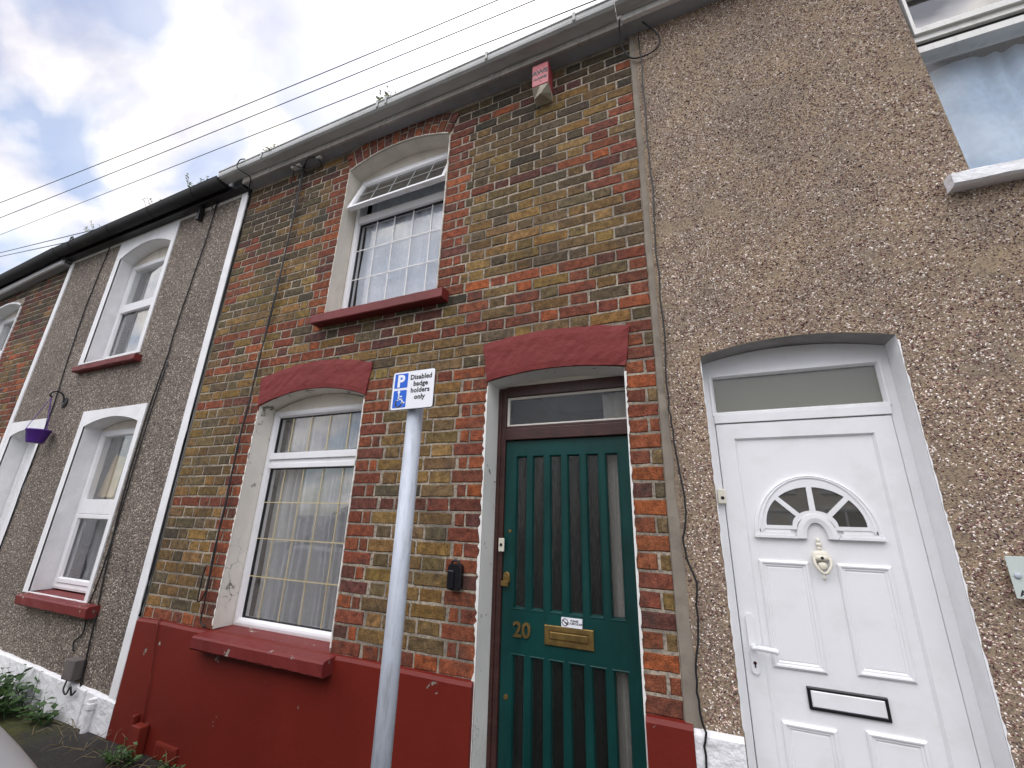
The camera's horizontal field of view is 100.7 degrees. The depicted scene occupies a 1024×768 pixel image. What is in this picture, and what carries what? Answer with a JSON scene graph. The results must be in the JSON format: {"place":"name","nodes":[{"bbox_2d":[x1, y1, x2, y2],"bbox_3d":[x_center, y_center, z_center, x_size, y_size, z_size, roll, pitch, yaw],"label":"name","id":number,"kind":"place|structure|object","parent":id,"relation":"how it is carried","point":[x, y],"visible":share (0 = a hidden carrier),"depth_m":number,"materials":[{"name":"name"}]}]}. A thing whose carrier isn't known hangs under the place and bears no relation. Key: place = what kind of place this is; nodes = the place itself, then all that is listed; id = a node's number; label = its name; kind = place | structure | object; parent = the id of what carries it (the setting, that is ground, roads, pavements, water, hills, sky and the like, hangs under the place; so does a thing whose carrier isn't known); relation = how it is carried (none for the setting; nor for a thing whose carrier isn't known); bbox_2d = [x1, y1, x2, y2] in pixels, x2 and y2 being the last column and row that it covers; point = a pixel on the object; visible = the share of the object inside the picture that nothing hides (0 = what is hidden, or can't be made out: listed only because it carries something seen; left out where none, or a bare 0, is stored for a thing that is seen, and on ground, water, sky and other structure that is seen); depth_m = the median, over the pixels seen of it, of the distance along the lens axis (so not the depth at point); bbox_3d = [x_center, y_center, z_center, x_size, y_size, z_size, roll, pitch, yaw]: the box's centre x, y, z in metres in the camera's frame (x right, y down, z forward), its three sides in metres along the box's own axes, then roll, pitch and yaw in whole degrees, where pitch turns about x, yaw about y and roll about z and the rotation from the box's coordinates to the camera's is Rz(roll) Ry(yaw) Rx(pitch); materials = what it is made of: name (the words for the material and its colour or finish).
{"place":"outdoors","nodes":[
{"label":"outdoors","id":0,"kind":"place"},
{"bbox_2d":[0,247,72,443],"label":"terraced house","id":1,"kind":"structure","parent":0,"point":[30,289],"depth_m":5.53,"materials":[{"name":"brick"}]},
{"bbox_2d":[0,302,21,358],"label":"window","id":2,"kind":"structure","parent":1,"relation":"in","point":[9,314],"depth_m":6.18,"materials":[{"name":"white plastic"}]},
{"bbox_2d":[0,698,175,767],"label":"pavement","id":3,"kind":"structure","parent":0,"point":[33,746],"depth_m":2.72,"materials":[{"name":"grey concrete"}]},
{"bbox_2d":[0,664,41,720],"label":"weed plant","id":4,"kind":"object","parent":3,"relation":"on","point":[7,691],"visible":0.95,"depth_m":3.17,"materials":[{"name":"green plant"}]},
{"bbox_2d":[19,692,60,726],"bbox_3d":[-3.361,2.317,3.016,0.306,0.174,0.215,-6,-19,23],"label":"weed plant","id":5,"kind":"object","parent":3,"relation":"on","point":[40,715],"visible":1,"depth_m":2.99,"materials":[{"name":"green plant"}]},
{"bbox_2d":[32,710,179,767],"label":"weeds","id":6,"kind":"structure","parent":3,"relation":"on","point":[59,744],"depth_m":2.70,"materials":[{"name":"green plant"}]},
{"bbox_2d":[98,737,142,767],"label":"weed plant","id":7,"kind":"object","parent":3,"relation":"on","point":[126,755],"visible":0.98,"depth_m":2.54,"materials":[{"name":"green plant"}]},
{"bbox_2d":[0,175,251,738],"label":"terraced house","id":8,"kind":"structure","parent":3,"relation":"on","point":[107,389],"depth_m":4.04,"materials":[{"name":"grey concrete"}]},
{"bbox_2d":[0,418,57,591],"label":"front door","id":9,"kind":"structure","parent":8,"relation":"in","point":[16,455],"depth_m":4.69,"materials":[{"name":"white plastic"}]},
{"bbox_2d":[0,229,93,252],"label":"overhead wire","id":10,"kind":"object","parent":8,"relation":"attached to","point":[46,241],"visible":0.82,"depth_m":6.18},
{"bbox_2d":[0,247,109,548],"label":"black cable","id":11,"kind":"object","parent":8,"relation":"attached to","point":[54,400],"visible":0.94,"depth_m":4.57,"materials":[{"name":"rubber"}]},
{"bbox_2d":[49,391,67,407],"bbox_3d":[-4.728,0.151,4.411,0.110,0.162,0.140,-6,-19,23],"label":"wall bracket","id":12,"kind":"object","parent":8,"relation":"attached to","point":[64,402],"depth_m":4.44,"materials":[{"name":"black metal"}]},
{"bbox_2d":[25,397,52,443],"bbox_3d":[-4.760,0.362,4.305,0.192,0.476,0.192,-6,-19,23],"label":"hanging basket","id":13,"kind":"object","parent":12,"relation":"hanging from","point":[36,436],"visible":1,"depth_m":4.21,"materials":[{"name":"purple plastic"}]},
{"bbox_2d":[61,656,84,681],"bbox_3d":[-3.225,2.098,3.124,0.135,0.130,0.070,-6,-19,23],"label":"cable box","id":14,"kind":"object","parent":8,"relation":"attached to","point":[73,669],"visible":1,"depth_m":3.10,"materials":[{"name":"grey plastic"}]},
{"bbox_2d":[62,681,75,695],"bbox_3d":[-3.195,2.198,3.063,0.159,0.088,0.023,-6,-19,23],"label":"cable loop","id":15,"kind":"object","parent":14,"relation":"hanging from","point":[70,689],"visible":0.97,"depth_m":3.05,"materials":[{"name":"black rubber"}]},
{"bbox_2d":[70,544,90,578],"bbox_3d":[-4.053,1.680,3.991,0.100,0.320,0.100,-6,-19,23],"label":"curtain","id":16,"kind":"object","parent":8,"relation":"on","point":[79,568],"visible":0.86,"depth_m":3.96,"materials":[{"name":"grey fabric"}]},
{"bbox_2d":[14,403,148,618],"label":"window","id":17,"kind":"structure","parent":8,"relation":"in","point":[74,503],"depth_m":3.92,"materials":[{"name":"white plastic"}]},
{"bbox_2d":[70,436,132,580],"bbox_3d":[-3.903,1.187,4.126,0.882,1.450,0.048,-6,-19,23],"label":"net curtain","id":18,"kind":"object","parent":8,"relation":"hanging from","point":[93,533],"visible":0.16,"depth_m":4.14,"materials":[{"name":"white fabric"}]},
{"bbox_2d":[96,455,125,496],"bbox_3d":[-3.958,0.906,4.197,0.330,0.415,0.007,-6,-19,23],"label":"curtain","id":19,"kind":"object","parent":8,"relation":"attached to","point":[108,487],"visible":0.93,"depth_m":4.18,"materials":[{"name":"beige fabric"}]},
{"bbox_2d":[71,220,180,373],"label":"window","id":20,"kind":"structure","parent":8,"relation":"in","point":[120,302],"depth_m":4.80,"materials":[{"name":"white plastic"}]},
{"bbox_2d":[123,267,161,352],"bbox_3d":[-3.985,-0.814,4.741,0.812,1.270,0.037,-6,-19,23],"label":"window curtain","id":21,"kind":"object","parent":8,"relation":"hanging from","point":[140,317],"depth_m":4.84,"materials":[{"name":"white fabric"}]},
{"bbox_2d":[72,207,216,686],"bbox_3d":[-3.186,0.185,3.768,0.291,4.284,0.013,-6,-19,23],"label":"black cable","id":22,"kind":"object","parent":8,"relation":"attached to","point":[109,548],"visible":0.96,"depth_m":3.59,"materials":[{"name":"rubber"}]},
{"bbox_2d":[138,189,250,615],"bbox_3d":[-2.643,-0.141,3.636,0.054,3.805,0.018,-6,-19,23],"label":"black cable","id":23,"kind":"object","parent":8,"relation":"attached to","point":[179,460],"visible":0.95,"depth_m":3.50,"materials":[{"name":"rubber"}]},
{"bbox_2d":[185,173,208,186],"bbox_3d":[-3.155,-2.035,4.287,0.324,0.115,0.234,-6,-19,23],"label":"gutter weed","id":24,"kind":"object","parent":8,"relation":"on","point":[190,183],"visible":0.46,"depth_m":4.27,"materials":[{"name":"green plant"}]},
{"bbox_2d":[195,207,204,221],"bbox_3d":[-3.250,-1.767,4.425,0.040,0.150,0.052,-6,-19,23],"label":"sensor box","id":25,"kind":"object","parent":8,"relation":"attached to","point":[200,214],"visible":1,"depth_m":4.41,"materials":[{"name":"black plastic"}]},
{"bbox_3d":[-5.426,-1.778,5.260,0.148,0.115,0.066,-6,-19,23],"label":"wire eye","id":26,"kind":"object","parent":8,"relation":"attached to","visible":0},
{"bbox_2d":[0,242,64,256],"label":"overhead wire","id":27,"kind":"object","parent":26,"relation":"attached to","point":[34,249],"visible":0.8,"depth_m":6.32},
{"bbox_2d":[148,753,185,767],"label":"weed plant","id":28,"kind":"object","parent":3,"relation":"on","point":[166,765],"visible":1,"depth_m":2.44,"materials":[{"name":"green plant"}]},
{"bbox_2d":[106,0,696,767],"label":"terraced house","id":29,"kind":"structure","parent":3,"relation":"on","point":[524,328],"depth_m":2.61,"materials":[{"name":"brick"}]},
{"bbox_2d":[142,617,161,722],"bbox_3d":[-2.419,1.900,2.837,0.142,0.584,0.031,-12,-22,36],"label":"red painted cable","id":30,"kind":"object","parent":29,"relation":"on","point":[151,669],"visible":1,"depth_m":2.82,"materials":[{"name":"red paint"}]},
{"bbox_2d":[236,158,250,194],"bbox_3d":[-2.546,-1.996,4.094,0.104,0.228,0.237,1,-18,2],"label":"cable loop","id":31,"kind":"object","parent":29,"relation":"hanging from","point":[244,173],"visible":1,"depth_m":4.02,"materials":[{"name":"black rubber"}]},
{"bbox_2d":[197,166,304,627],"bbox_3d":[-2.007,-0.208,3.351,0.150,3.770,0.011,-6,-19,23],"label":"black cable","id":32,"kind":"object","parent":29,"relation":"attached to","point":[238,443],"visible":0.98,"depth_m":3.19,"materials":[{"name":"rubber"}]},
{"bbox_2d":[253,419,296,617],"bbox_3d":[-1.756,0.959,3.185,0.151,1.480,0.038,-7,-20,26],"label":"side curtain","id":33,"kind":"object","parent":29,"relation":"hanging from","point":[270,534],"visible":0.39,"depth_m":3.15,"materials":[{"name":"white fabric"}]},
{"bbox_2d":[189,388,364,678],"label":"window","id":34,"kind":"structure","parent":29,"relation":"in","point":[237,597],"depth_m":2.96,"materials":[{"name":"white plastic"}]},
{"bbox_2d":[291,163,302,170],"bbox_3d":[-1.975,-1.995,3.897,0.110,0.029,0.040,-6,-19,23],"label":"junction box","id":35,"kind":"object","parent":29,"relation":"attached to","point":[294,168],"visible":0.84,"depth_m":3.89,"materials":[{"name":"white plastic"}]},
{"bbox_2d":[0,0,595,234],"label":"overhead wire","id":36,"kind":"object","parent":29,"relation":"attached to","point":[346,98],"visible":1,"depth_m":3.63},
{"bbox_2d":[290,157,321,183],"bbox_3d":[-1.886,-1.942,3.842,0.374,0.141,0.085,-6,-19,23],"label":"cable loop","id":37,"kind":"object","parent":29,"relation":"attached to","point":[304,165],"visible":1,"depth_m":3.84,"materials":[{"name":"black rubber"}]},
{"bbox_2d":[260,413,360,628],"bbox_3d":[-1.307,0.895,2.946,0.892,1.480,0.054,-6,-19,23],"label":"net curtain","id":38,"kind":"object","parent":29,"relation":"hanging from","point":[314,596],"visible":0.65,"depth_m":2.94,"materials":[{"name":"white fabric"}]},
{"bbox_2d":[310,132,450,327],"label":"window","id":39,"kind":"structure","parent":29,"relation":"in","point":[410,158],"depth_m":3.44,"materials":[{"name":"white plastic"}]},
{"bbox_2d":[376,86,395,99],"bbox_3d":[-0.994,-2.299,3.425,0.193,0.113,0.183,-6,-19,23],"label":"gutter weed","id":40,"kind":"object","parent":29,"relation":"on","point":[380,98],"visible":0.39,"depth_m":3.39,"materials":[{"name":"green plant"}]},
{"bbox_2d":[355,204,442,305],"bbox_3d":[-0.822,-0.940,3.311,0.962,0.940,0.027,-6,-19,23],"label":"lace curtain","id":41,"kind":"object","parent":29,"relation":"hanging from","point":[415,281],"visible":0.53,"depth_m":3.36,"materials":[{"name":"white fabric"}]},
{"bbox_2d":[370,165,445,226],"bbox_3d":[-0.811,-1.609,3.547,0.912,0.480,0.026,-6,-19,23],"label":"lace curtain","id":42,"kind":"object","parent":29,"relation":"hanging from","point":[410,196],"visible":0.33,"depth_m":3.58,"materials":[{"name":"grey fabric"}]},
{"bbox_2d":[447,559,463,590],"bbox_3d":[-0.295,0.983,2.186,0.080,0.147,0.044,-6,-19,23],"label":"key safe","id":43,"kind":"object","parent":29,"relation":"attached to","point":[455,573],"visible":1,"depth_m":2.17,"materials":[{"name":"black plastic"}]},
{"bbox_2d":[532,61,552,106],"bbox_3d":[0.210,-2.076,2.935,0.118,0.262,0.103,-6,-19,23],"label":"alarm box","id":44,"kind":"object","parent":29,"relation":"attached to","point":[542,81],"visible":1,"depth_m":2.90,"materials":[{"name":"red plastic"}]},
{"bbox_2d":[470,366,647,767],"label":"front door","id":45,"kind":"structure","parent":29,"relation":"in","point":[552,647],"depth_m":2.24,"materials":[{"name":"green wood"}]},
{"bbox_2d":[602,392,632,767],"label":"door curtain","id":46,"kind":"object","parent":29,"relation":"hanging from","point":[614,405],"depth_m":2.13,"materials":[{"name":"white fabric"}]},
{"bbox_2d":[371,368,435,767],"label":"parking sign","id":47,"kind":"object","parent":3,"relation":"on","point":[413,393],"visible":1,"depth_m":1.55,"materials":[{"name":"metal"}]},
{"bbox_2d":[614,0,1023,767],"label":"terraced house","id":48,"kind":"structure","parent":3,"relation":"on","point":[838,244],"depth_m":1.82,"materials":[{"name":"concrete"}]},
{"bbox_2d":[618,19,660,58],"bbox_3d":[0.810,-2.204,2.714,0.253,0.275,0.082,0,-18,4],"label":"cable loop","id":49,"kind":"object","parent":48,"relation":"hanging from","point":[647,25],"visible":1,"depth_m":2.70,"materials":[{"name":"black rubber"}]},
{"bbox_2d":[638,34,707,767],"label":"black cable","id":50,"kind":"object","parent":48,"relation":"attached to","point":[696,677],"visible":1,"depth_m":1.92,"materials":[{"name":"rubber"}]},
{"bbox_2d":[700,332,1014,767],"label":"front door","id":51,"kind":"structure","parent":48,"relation":"in","point":[856,644],"depth_m":1.69,"materials":[{"name":"white plastic"}]},
{"bbox_2d":[897,0,1023,193],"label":"window","id":52,"kind":"structure","parent":48,"relation":"in","point":[1003,20],"depth_m":1.99,"materials":[{"name":"white plastic"}]},
{"bbox_2d":[910,0,1023,65],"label":"window blind","id":53,"kind":"object","parent":48,"relation":"attached to","point":[934,12],"depth_m":2.20,"materials":[{"name":"white fabric"}]},
{"bbox_2d":[928,44,1023,168],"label":"window curtain","id":54,"kind":"object","parent":48,"relation":"attached to","point":[981,100],"depth_m":1.99,"materials":[{"name":"white fabric"}]},
{"bbox_2d":[1004,556,1023,598],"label":"door plaque","id":55,"kind":"object","parent":48,"relation":"attached to","point":[1015,565],"depth_m":1.40,"materials":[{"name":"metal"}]},
{"bbox_2d":[0,0,497,202],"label":"overhead wire","id":56,"kind":"object","parent":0,"point":[270,94],"visible":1,"depth_m":5.49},
{"bbox_2d":[0,0,534,217],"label":"overhead wire","id":57,"kind":"object","parent":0,"point":[289,100],"visible":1,"depth_m":5.51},
{"bbox_2d":[0,0,615,273],"label":"sky","id":58,"kind":"structure","parent":0,"point":[84,84],"materials":[{"name":"white"}]},
{"label":"road","id":59,"kind":"structure","parent":0,"visible":0},
{"bbox_2d":[0,726,36,767],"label":"parked car","id":60,"kind":"object","parent":59,"relation":"on","point":[13,754],"visible":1,"depth_m":0.88,"materials":[{"name":"silver metal"}]}
]}

